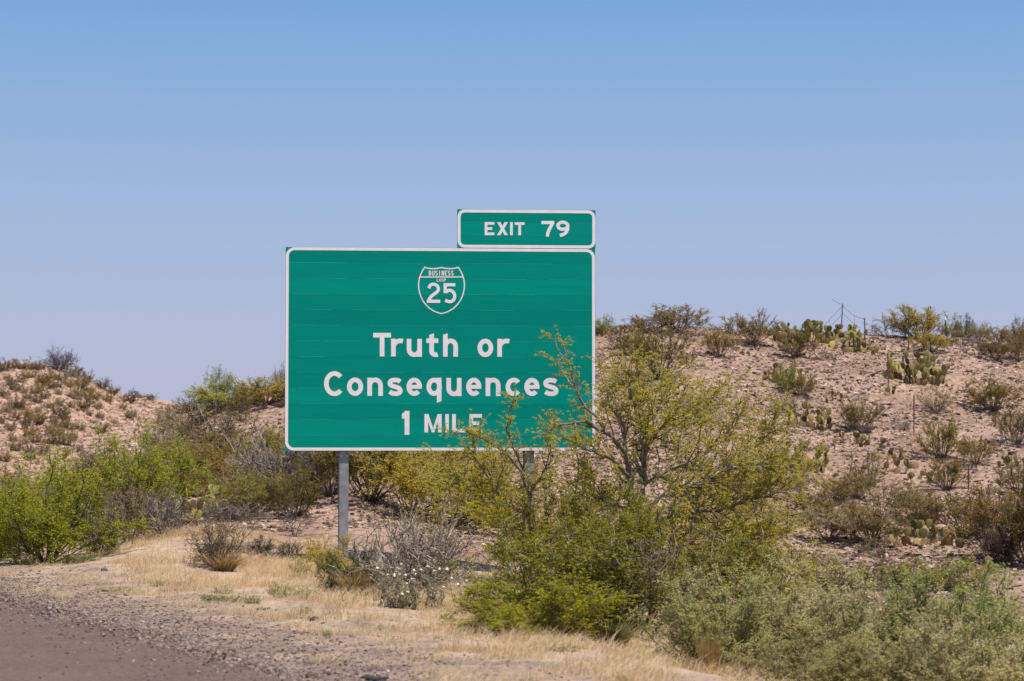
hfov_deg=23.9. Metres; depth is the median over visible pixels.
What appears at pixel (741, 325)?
creosote bush
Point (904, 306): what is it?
creosote bush
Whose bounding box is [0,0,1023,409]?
sky
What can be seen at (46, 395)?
shrub
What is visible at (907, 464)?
prickly pear
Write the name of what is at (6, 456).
shrub
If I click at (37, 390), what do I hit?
shrub
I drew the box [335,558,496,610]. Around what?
flowering weed
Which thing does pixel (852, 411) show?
creosote bush
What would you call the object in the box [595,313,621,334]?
mesquite bush
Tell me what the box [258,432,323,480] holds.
mesquite bush
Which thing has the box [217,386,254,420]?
creosote bush
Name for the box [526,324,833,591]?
mesquite tree
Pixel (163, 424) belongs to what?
mesquite bush
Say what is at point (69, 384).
shrub
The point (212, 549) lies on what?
dry shrub
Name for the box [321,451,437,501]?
creosote bush
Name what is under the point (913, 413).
fence post
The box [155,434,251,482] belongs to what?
mesquite bush
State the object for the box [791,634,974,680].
saltbush
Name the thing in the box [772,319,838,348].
prickly pear
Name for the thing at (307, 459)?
dead shrub
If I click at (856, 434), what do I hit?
prickly pear
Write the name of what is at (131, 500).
dry shrub
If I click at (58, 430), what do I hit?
shrub
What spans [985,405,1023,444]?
creosote bush
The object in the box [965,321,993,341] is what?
creosote bush
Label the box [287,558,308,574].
weed
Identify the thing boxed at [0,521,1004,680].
dry grass
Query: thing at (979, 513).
creosote bush
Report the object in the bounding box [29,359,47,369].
shrub
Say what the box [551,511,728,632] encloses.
bush
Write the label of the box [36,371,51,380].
shrub
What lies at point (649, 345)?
creosote bush
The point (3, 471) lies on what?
mesquite bush
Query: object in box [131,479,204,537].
dead shrub
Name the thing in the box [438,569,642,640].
mesquite bush
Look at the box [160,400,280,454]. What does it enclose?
dry shrub
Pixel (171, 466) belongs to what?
mesquite bush
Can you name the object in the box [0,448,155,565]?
mesquite bush
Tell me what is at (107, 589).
weed
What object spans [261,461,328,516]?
creosote bush
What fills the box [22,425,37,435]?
shrub
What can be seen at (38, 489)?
mesquite bush
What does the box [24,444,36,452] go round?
shrub
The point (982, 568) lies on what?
mesquite bush
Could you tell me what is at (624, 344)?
creosote bush
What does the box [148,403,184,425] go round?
dry shrub
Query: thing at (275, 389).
creosote bush
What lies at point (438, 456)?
mesquite bush
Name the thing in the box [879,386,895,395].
prickly pear
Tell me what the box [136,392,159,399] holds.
shrub
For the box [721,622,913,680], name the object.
saltbush
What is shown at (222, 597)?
weed
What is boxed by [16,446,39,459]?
shrub
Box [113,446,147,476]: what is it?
mesquite bush
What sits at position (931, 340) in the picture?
creosote bush
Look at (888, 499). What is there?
creosote bush
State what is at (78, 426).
shrub
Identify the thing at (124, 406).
shrub
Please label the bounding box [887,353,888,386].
fence post
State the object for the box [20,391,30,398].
shrub
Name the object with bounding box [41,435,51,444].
shrub
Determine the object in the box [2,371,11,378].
shrub
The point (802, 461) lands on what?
mesquite bush
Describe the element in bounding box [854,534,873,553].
creosote bush
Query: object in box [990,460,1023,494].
creosote bush
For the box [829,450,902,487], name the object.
creosote bush
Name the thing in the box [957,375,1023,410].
creosote bush
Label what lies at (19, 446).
shrub
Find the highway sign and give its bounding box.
[285,209,595,576]
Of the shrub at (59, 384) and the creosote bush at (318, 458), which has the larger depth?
the shrub at (59, 384)
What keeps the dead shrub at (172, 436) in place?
on the ground at (276, 411)
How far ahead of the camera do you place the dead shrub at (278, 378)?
72.48 m
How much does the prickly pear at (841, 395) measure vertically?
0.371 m
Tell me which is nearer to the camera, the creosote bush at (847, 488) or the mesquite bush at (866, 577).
the mesquite bush at (866, 577)
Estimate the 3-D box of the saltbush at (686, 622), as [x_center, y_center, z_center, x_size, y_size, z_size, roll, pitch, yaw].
[2.322,3.049,26.286,1.768,1.227,2.007,-3,-4,43]
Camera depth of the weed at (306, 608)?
28.45 m
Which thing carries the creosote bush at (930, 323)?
on the ground at (276, 411)
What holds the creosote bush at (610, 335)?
on the ground at (276, 411)
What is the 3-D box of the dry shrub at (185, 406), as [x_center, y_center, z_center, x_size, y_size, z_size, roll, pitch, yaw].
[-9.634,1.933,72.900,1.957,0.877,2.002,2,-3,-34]
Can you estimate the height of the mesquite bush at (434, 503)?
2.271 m
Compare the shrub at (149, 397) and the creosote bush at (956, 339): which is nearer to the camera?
the creosote bush at (956, 339)
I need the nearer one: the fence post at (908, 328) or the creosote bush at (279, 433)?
the creosote bush at (279, 433)
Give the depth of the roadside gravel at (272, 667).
24.73 m
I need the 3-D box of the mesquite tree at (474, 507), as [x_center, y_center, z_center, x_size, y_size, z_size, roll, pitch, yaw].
[0.321,2.372,38.577,3.807,3.401,2.208,0,-3,-8]
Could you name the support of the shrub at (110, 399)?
on the ground at (276, 411)
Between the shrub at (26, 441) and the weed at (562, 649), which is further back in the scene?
the shrub at (26, 441)
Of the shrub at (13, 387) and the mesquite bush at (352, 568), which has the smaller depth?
the mesquite bush at (352, 568)
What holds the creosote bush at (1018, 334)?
on the ground at (276, 411)
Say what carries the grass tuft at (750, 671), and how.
on the ground at (276, 411)
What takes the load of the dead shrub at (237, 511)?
on the ground at (276, 411)
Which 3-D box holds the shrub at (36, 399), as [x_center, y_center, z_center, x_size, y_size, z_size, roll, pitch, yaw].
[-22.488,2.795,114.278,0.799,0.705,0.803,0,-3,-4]
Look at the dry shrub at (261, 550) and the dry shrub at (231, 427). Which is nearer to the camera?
the dry shrub at (261, 550)
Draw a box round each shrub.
[0,357,15,370]
[0,384,9,396]
[0,403,12,413]
[0,415,7,422]
[0,449,13,460]
[1,394,27,409]
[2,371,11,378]
[2,375,24,391]
[2,421,18,430]
[2,443,14,450]
[7,356,40,369]
[7,432,18,441]
[8,410,21,419]
[9,438,25,450]
[15,375,25,382]
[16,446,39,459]
[19,407,48,423]
[19,435,30,444]
[20,369,32,378]
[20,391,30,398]
[20,420,29,428]
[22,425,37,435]
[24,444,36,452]
[26,430,41,442]
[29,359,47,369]
[29,383,44,393]
[29,392,43,403]
[33,380,50,389]
[34,405,42,412]
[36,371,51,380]
[36,416,46,424]
[36,444,48,454]
[37,372,54,383]
[40,389,50,398]
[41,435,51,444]
[43,401,55,407]
[43,423,53,430]
[44,425,77,445]
[45,380,58,388]
[46,369,59,378]
[47,401,74,416]
[49,415,63,426]
[49,425,62,434]
[51,379,63,387]
[54,387,63,394]
[55,370,71,381]
[55,398,64,405]
[60,412,71,419]
[60,418,73,428]
[62,378,75,387]
[63,363,85,377]
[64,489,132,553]
[65,386,83,399]
[66,443,109,471]
[67,400,75,407]
[71,393,95,409]
[71,419,86,429]
[72,372,92,387]
[72,443,81,450]
[77,387,98,400]
[82,370,97,381]
[85,408,94,415]
[86,384,99,391]
[87,470,171,542]
[89,389,103,400]
[93,401,103,410]
[94,377,112,388]
[94,410,105,417]
[96,421,110,432]
[101,391,113,401]
[106,385,120,393]
[108,417,119,423]
[117,388,143,403]
[118,402,127,409]
[123,406,138,418]
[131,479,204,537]
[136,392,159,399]
[138,432,164,451]
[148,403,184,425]
[150,428,182,452]
[157,391,208,415]
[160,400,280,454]
[176,509,257,567]
[195,497,280,520]
[214,426,314,506]
[241,535,279,554]
[268,360,284,387]
[268,537,309,559]
[282,451,337,495]
[327,504,497,595]
[368,492,472,588]
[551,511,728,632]
[856,421,874,433]
[893,416,911,429]
[916,386,955,411]
[965,517,1023,567]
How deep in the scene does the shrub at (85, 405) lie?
116.46 m
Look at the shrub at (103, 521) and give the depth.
43.33 m
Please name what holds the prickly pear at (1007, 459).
on the ground at (276, 411)
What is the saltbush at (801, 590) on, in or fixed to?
on the ground at (276, 411)
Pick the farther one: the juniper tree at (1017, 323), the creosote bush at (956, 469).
the juniper tree at (1017, 323)
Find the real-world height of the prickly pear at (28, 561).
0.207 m
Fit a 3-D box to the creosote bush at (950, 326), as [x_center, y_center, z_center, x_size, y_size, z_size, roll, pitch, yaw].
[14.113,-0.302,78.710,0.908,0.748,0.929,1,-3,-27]
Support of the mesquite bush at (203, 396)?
on the ground at (276, 411)
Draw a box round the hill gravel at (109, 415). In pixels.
[0,363,188,481]
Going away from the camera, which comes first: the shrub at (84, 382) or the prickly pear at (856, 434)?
the prickly pear at (856, 434)
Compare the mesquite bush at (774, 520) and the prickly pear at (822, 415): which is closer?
the mesquite bush at (774, 520)
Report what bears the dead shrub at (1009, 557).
on the ground at (276, 411)
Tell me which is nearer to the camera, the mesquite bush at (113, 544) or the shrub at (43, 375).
the mesquite bush at (113, 544)
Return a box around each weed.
[54,553,103,562]
[93,585,132,591]
[151,579,169,586]
[199,592,212,599]
[203,593,257,600]
[210,585,232,593]
[241,596,263,603]
[265,581,293,597]
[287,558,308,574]
[293,585,323,598]
[293,604,310,613]
[322,628,332,635]
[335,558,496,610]
[530,643,583,651]
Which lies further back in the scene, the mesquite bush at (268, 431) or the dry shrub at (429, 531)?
the mesquite bush at (268, 431)
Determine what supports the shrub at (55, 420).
on the ground at (276, 411)
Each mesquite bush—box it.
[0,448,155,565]
[0,460,81,531]
[0,461,46,521]
[0,475,51,559]
[14,428,183,539]
[27,462,94,506]
[77,453,153,490]
[80,411,212,526]
[104,534,119,553]
[105,437,222,503]
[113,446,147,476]
[138,423,226,474]
[142,407,208,438]
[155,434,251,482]
[174,474,298,517]
[179,378,267,411]
[179,442,272,494]
[198,364,237,409]
[209,463,307,514]
[222,423,286,465]
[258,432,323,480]
[292,526,352,576]
[315,548,379,591]
[351,451,472,520]
[388,451,472,484]
[394,451,521,532]
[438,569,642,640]
[443,451,551,519]
[444,510,676,633]
[468,479,583,579]
[524,461,687,605]
[550,479,668,552]
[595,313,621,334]
[631,524,795,614]
[642,491,763,573]
[681,488,808,566]
[705,529,829,603]
[744,434,814,482]
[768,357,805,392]
[791,550,843,589]
[821,559,871,591]
[855,559,906,588]
[882,556,935,589]
[914,554,977,591]
[947,559,997,591]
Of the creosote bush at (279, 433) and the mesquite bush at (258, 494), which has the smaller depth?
the mesquite bush at (258, 494)
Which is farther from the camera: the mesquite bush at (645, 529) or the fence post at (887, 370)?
the fence post at (887, 370)
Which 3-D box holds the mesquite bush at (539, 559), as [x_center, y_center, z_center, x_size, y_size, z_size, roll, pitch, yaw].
[0.602,3.023,30.644,2.824,1.766,2.955,0,-3,-9]
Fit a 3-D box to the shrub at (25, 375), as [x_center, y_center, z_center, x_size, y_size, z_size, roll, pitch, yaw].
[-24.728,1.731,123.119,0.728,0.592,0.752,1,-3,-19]
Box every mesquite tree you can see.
[410,382,647,587]
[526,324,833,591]
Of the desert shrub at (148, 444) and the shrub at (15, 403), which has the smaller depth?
the desert shrub at (148, 444)
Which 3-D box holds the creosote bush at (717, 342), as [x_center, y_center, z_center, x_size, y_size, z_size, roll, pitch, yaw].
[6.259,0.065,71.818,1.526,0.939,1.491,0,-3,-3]
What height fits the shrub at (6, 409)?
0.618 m
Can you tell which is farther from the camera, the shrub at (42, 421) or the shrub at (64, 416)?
the shrub at (64, 416)
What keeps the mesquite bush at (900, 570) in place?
on the ground at (276, 411)
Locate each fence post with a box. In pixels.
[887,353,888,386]
[908,313,909,347]
[913,395,914,432]
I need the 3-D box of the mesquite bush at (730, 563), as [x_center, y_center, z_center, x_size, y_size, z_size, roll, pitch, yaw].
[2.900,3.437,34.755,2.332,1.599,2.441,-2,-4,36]
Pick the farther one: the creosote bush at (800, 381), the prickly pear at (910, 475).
the creosote bush at (800, 381)
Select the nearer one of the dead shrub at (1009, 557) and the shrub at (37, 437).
the dead shrub at (1009, 557)
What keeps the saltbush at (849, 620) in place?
on the ground at (276, 411)
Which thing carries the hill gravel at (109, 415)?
on the ground at (276, 411)
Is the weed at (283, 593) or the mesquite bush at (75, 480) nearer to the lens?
the weed at (283, 593)
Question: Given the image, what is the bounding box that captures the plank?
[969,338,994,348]
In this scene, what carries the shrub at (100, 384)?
on the ground at (276, 411)
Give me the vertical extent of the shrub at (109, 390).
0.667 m
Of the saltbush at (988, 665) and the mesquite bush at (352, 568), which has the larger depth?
the mesquite bush at (352, 568)
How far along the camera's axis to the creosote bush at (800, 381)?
67.11 m
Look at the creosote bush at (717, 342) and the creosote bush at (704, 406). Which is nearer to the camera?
the creosote bush at (704, 406)
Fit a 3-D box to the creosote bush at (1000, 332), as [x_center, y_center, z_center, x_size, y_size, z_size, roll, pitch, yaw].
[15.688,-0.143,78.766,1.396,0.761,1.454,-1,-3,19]
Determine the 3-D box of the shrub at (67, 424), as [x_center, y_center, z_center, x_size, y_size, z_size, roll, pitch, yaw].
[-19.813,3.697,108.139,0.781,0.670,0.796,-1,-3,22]
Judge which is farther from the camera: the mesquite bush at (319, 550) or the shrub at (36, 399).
the shrub at (36, 399)
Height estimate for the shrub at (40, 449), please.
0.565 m
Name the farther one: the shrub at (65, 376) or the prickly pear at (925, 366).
the shrub at (65, 376)
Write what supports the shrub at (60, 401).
on the ground at (276, 411)
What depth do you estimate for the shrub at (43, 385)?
119.20 m
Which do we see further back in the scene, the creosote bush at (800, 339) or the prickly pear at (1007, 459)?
the creosote bush at (800, 339)
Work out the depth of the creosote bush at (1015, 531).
45.75 m
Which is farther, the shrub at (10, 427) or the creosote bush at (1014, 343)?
the shrub at (10, 427)
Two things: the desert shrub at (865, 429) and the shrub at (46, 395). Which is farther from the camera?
the shrub at (46, 395)
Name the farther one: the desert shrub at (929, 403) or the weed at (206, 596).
the desert shrub at (929, 403)
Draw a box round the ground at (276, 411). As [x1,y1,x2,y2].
[0,325,1023,680]
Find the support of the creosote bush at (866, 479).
on the ground at (276, 411)
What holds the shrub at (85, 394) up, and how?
on the ground at (276, 411)
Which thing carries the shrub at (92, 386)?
on the ground at (276, 411)
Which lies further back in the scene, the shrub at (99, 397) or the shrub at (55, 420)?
the shrub at (99, 397)
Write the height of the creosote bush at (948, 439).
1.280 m
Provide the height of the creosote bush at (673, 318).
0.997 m
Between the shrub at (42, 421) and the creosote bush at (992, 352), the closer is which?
the creosote bush at (992, 352)
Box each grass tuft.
[196,551,248,571]
[322,569,381,593]
[585,613,649,647]
[694,627,724,675]
[729,660,753,678]
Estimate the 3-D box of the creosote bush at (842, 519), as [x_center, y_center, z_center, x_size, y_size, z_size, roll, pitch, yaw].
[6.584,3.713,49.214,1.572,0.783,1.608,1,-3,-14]
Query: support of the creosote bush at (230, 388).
on the ground at (276, 411)
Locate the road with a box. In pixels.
[0,596,298,680]
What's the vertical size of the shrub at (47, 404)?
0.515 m
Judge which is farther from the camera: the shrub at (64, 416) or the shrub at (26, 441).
the shrub at (64, 416)
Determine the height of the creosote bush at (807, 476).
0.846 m
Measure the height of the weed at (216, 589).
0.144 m
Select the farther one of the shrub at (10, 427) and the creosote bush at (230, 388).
the shrub at (10, 427)
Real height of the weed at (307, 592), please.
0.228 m
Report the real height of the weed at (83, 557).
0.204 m
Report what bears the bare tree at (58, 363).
on the ground at (276, 411)
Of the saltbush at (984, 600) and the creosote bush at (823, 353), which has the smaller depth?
the saltbush at (984, 600)
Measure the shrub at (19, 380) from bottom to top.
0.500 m
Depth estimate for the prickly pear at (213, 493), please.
49.69 m
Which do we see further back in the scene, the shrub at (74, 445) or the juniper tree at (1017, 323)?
the shrub at (74, 445)
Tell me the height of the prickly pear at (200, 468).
0.729 m
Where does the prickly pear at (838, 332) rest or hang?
on the ground at (276, 411)
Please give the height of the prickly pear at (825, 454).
0.826 m
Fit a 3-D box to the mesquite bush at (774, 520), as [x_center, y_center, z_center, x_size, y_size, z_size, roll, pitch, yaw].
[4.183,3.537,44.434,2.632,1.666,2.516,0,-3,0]
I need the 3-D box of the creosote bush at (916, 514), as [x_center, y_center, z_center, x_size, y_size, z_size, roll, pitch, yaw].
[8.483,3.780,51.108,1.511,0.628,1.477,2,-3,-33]
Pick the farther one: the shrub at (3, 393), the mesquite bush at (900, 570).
the shrub at (3, 393)
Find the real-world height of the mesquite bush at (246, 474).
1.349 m
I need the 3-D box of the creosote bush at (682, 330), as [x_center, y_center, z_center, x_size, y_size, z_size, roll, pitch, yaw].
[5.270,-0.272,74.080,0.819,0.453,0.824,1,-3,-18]
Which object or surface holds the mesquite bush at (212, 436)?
on the ground at (276, 411)
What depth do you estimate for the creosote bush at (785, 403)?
64.83 m
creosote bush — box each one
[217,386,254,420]
[227,375,269,402]
[230,374,284,405]
[249,421,297,458]
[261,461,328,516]
[294,451,363,496]
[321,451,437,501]
[602,324,632,348]
[612,330,647,352]
[616,322,701,379]
[618,312,664,332]
[644,303,712,332]
[672,325,696,337]
[673,388,727,425]
[698,327,744,356]
[709,315,747,333]
[711,468,782,505]
[722,306,784,344]
[766,389,797,411]
[773,326,822,357]
[778,487,837,516]
[783,459,824,490]
[786,372,816,396]
[796,504,866,540]
[812,470,867,502]
[812,497,886,523]
[812,509,918,541]
[813,346,835,359]
[824,471,881,497]
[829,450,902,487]
[835,394,887,431]
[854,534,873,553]
[862,475,912,516]
[864,536,899,565]
[865,312,906,336]
[875,304,964,338]
[878,505,943,531]
[888,482,932,505]
[891,494,944,519]
[894,301,912,337]
[904,329,953,352]
[913,414,969,459]
[916,479,1018,536]
[920,453,976,489]
[935,320,959,340]
[942,482,1023,558]
[947,322,983,345]
[954,433,1002,464]
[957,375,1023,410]
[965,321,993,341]
[974,324,1016,344]
[976,339,1023,360]
[979,481,1023,564]
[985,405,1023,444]
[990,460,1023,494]
[999,326,1023,348]
[999,334,1023,360]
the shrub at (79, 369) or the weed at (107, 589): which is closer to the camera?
the weed at (107, 589)
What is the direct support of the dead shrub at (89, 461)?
on the ground at (276, 411)
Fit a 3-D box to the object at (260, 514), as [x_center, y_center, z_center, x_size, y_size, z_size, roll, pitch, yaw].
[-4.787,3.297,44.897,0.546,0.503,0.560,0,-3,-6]
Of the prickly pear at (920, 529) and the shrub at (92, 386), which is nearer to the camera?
the prickly pear at (920, 529)
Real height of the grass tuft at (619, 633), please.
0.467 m
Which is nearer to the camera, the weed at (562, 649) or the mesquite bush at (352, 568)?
the weed at (562, 649)
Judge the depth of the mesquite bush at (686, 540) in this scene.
42.05 m
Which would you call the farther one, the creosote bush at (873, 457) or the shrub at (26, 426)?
the shrub at (26, 426)
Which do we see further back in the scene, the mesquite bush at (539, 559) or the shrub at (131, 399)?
the shrub at (131, 399)
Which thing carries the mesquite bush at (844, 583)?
on the ground at (276, 411)
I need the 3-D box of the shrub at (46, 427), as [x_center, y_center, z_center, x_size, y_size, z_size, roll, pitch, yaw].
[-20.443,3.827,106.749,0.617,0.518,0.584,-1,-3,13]
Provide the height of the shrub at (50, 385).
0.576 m
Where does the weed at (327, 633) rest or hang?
on the ground at (276, 411)
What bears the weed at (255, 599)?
on the ground at (276, 411)
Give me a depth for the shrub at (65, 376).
124.91 m
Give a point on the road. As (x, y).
(17, 663)
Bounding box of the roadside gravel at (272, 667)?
[0,547,714,680]
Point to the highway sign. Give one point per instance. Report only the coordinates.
(397, 349)
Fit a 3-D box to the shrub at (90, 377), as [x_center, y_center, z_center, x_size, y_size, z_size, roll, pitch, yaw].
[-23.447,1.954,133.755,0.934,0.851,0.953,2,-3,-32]
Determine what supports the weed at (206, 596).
on the ground at (276, 411)
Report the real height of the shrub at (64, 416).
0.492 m
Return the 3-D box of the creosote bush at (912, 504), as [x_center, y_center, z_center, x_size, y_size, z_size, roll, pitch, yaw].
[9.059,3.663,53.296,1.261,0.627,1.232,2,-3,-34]
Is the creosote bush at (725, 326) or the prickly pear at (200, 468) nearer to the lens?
the prickly pear at (200, 468)
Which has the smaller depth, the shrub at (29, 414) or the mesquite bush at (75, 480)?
the mesquite bush at (75, 480)
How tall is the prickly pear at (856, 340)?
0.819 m
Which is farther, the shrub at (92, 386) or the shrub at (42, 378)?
the shrub at (92, 386)
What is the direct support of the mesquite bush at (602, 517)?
on the ground at (276, 411)
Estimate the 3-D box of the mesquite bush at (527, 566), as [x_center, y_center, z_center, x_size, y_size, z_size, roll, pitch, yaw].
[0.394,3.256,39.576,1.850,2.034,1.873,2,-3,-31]
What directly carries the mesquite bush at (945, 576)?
on the ground at (276, 411)
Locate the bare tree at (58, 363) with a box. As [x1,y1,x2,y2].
[39,343,80,369]
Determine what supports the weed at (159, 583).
on the ground at (276, 411)
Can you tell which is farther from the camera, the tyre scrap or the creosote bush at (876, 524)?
the creosote bush at (876, 524)
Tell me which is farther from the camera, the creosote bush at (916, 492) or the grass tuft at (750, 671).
the creosote bush at (916, 492)
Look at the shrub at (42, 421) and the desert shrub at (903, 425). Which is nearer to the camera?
the desert shrub at (903, 425)
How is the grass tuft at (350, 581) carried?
on the ground at (276, 411)
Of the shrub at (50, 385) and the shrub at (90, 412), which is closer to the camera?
the shrub at (90, 412)
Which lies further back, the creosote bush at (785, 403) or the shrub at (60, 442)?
the shrub at (60, 442)
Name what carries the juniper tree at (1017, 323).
on the ground at (276, 411)
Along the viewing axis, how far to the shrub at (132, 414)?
122.42 m
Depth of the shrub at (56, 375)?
124.25 m
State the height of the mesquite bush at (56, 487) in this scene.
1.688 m
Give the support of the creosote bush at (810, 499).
on the ground at (276, 411)
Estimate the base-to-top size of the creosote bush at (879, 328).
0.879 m
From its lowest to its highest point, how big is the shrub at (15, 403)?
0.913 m
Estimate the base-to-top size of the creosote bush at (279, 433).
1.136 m
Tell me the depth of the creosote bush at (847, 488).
55.42 m
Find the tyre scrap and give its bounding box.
[361,675,388,680]
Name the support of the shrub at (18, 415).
on the ground at (276, 411)
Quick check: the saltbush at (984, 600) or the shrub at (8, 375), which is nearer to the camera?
the saltbush at (984, 600)
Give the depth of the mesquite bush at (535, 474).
48.82 m
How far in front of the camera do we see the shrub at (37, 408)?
111.96 m
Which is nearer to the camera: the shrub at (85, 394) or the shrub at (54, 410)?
the shrub at (54, 410)
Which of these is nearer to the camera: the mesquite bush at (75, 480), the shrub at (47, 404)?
the mesquite bush at (75, 480)
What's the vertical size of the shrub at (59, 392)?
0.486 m
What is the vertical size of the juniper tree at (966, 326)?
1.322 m
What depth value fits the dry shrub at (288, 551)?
41.38 m
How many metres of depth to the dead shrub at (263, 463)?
51.06 m
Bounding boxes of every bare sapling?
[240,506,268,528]
[277,502,323,536]
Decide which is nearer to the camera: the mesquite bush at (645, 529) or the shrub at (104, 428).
the mesquite bush at (645, 529)
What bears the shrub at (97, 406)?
on the ground at (276, 411)
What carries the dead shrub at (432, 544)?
on the ground at (276, 411)
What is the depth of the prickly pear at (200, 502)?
45.23 m
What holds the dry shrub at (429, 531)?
on the ground at (276, 411)
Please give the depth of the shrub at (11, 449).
99.84 m
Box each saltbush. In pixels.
[625,564,810,671]
[700,544,900,676]
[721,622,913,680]
[777,567,965,677]
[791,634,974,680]
[844,555,1023,679]
[860,591,1023,680]
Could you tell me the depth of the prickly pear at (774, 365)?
68.83 m
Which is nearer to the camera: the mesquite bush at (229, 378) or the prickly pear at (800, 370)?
the prickly pear at (800, 370)
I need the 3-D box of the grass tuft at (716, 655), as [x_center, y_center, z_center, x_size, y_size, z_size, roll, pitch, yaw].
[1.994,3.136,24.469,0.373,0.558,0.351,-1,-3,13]
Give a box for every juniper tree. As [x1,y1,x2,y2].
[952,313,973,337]
[1011,313,1023,340]
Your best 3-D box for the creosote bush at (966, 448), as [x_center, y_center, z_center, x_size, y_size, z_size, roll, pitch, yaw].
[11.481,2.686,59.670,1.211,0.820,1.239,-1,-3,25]
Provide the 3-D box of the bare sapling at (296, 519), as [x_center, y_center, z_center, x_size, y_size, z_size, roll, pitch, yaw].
[-3.939,3.289,44.260,0.931,0.777,0.752,-1,-3,25]
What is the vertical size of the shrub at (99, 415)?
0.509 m
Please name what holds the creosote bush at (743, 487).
on the ground at (276, 411)
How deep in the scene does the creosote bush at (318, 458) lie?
50.39 m
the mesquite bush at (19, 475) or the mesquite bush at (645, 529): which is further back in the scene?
the mesquite bush at (19, 475)
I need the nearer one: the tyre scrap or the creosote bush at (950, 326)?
the tyre scrap
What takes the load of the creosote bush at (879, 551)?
on the ground at (276, 411)
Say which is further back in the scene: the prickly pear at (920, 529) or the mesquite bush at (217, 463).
the mesquite bush at (217, 463)
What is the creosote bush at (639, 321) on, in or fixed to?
on the ground at (276, 411)
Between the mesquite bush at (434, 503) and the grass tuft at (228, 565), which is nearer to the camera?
the grass tuft at (228, 565)
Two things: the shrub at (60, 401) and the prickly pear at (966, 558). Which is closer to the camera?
the prickly pear at (966, 558)
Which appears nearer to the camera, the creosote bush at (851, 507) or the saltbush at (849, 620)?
the saltbush at (849, 620)
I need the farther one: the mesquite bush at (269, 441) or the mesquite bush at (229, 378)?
the mesquite bush at (229, 378)
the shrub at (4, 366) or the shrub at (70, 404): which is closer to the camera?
the shrub at (70, 404)
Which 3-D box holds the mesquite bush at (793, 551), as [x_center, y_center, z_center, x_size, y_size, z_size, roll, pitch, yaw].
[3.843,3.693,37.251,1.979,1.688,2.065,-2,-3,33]
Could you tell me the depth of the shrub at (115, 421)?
116.47 m
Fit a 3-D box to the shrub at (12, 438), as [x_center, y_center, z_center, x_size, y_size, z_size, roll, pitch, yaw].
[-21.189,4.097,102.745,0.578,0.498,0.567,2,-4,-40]
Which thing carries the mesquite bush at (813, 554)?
on the ground at (276, 411)
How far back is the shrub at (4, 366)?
127.91 m
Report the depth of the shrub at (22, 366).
130.53 m
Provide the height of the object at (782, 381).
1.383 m
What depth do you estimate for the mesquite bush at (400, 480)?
47.95 m
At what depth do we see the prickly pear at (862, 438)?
61.49 m
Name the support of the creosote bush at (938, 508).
on the ground at (276, 411)
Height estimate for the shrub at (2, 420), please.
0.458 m
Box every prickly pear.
[26,554,36,564]
[178,488,203,529]
[182,457,211,484]
[203,484,226,514]
[756,362,777,382]
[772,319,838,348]
[779,440,829,473]
[785,368,806,384]
[786,401,832,431]
[824,391,844,402]
[830,324,867,340]
[832,430,859,444]
[841,330,879,354]
[859,434,886,447]
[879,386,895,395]
[883,350,950,385]
[883,447,918,473]
[889,519,968,547]
[907,470,933,483]
[961,555,995,571]
[997,454,1023,468]

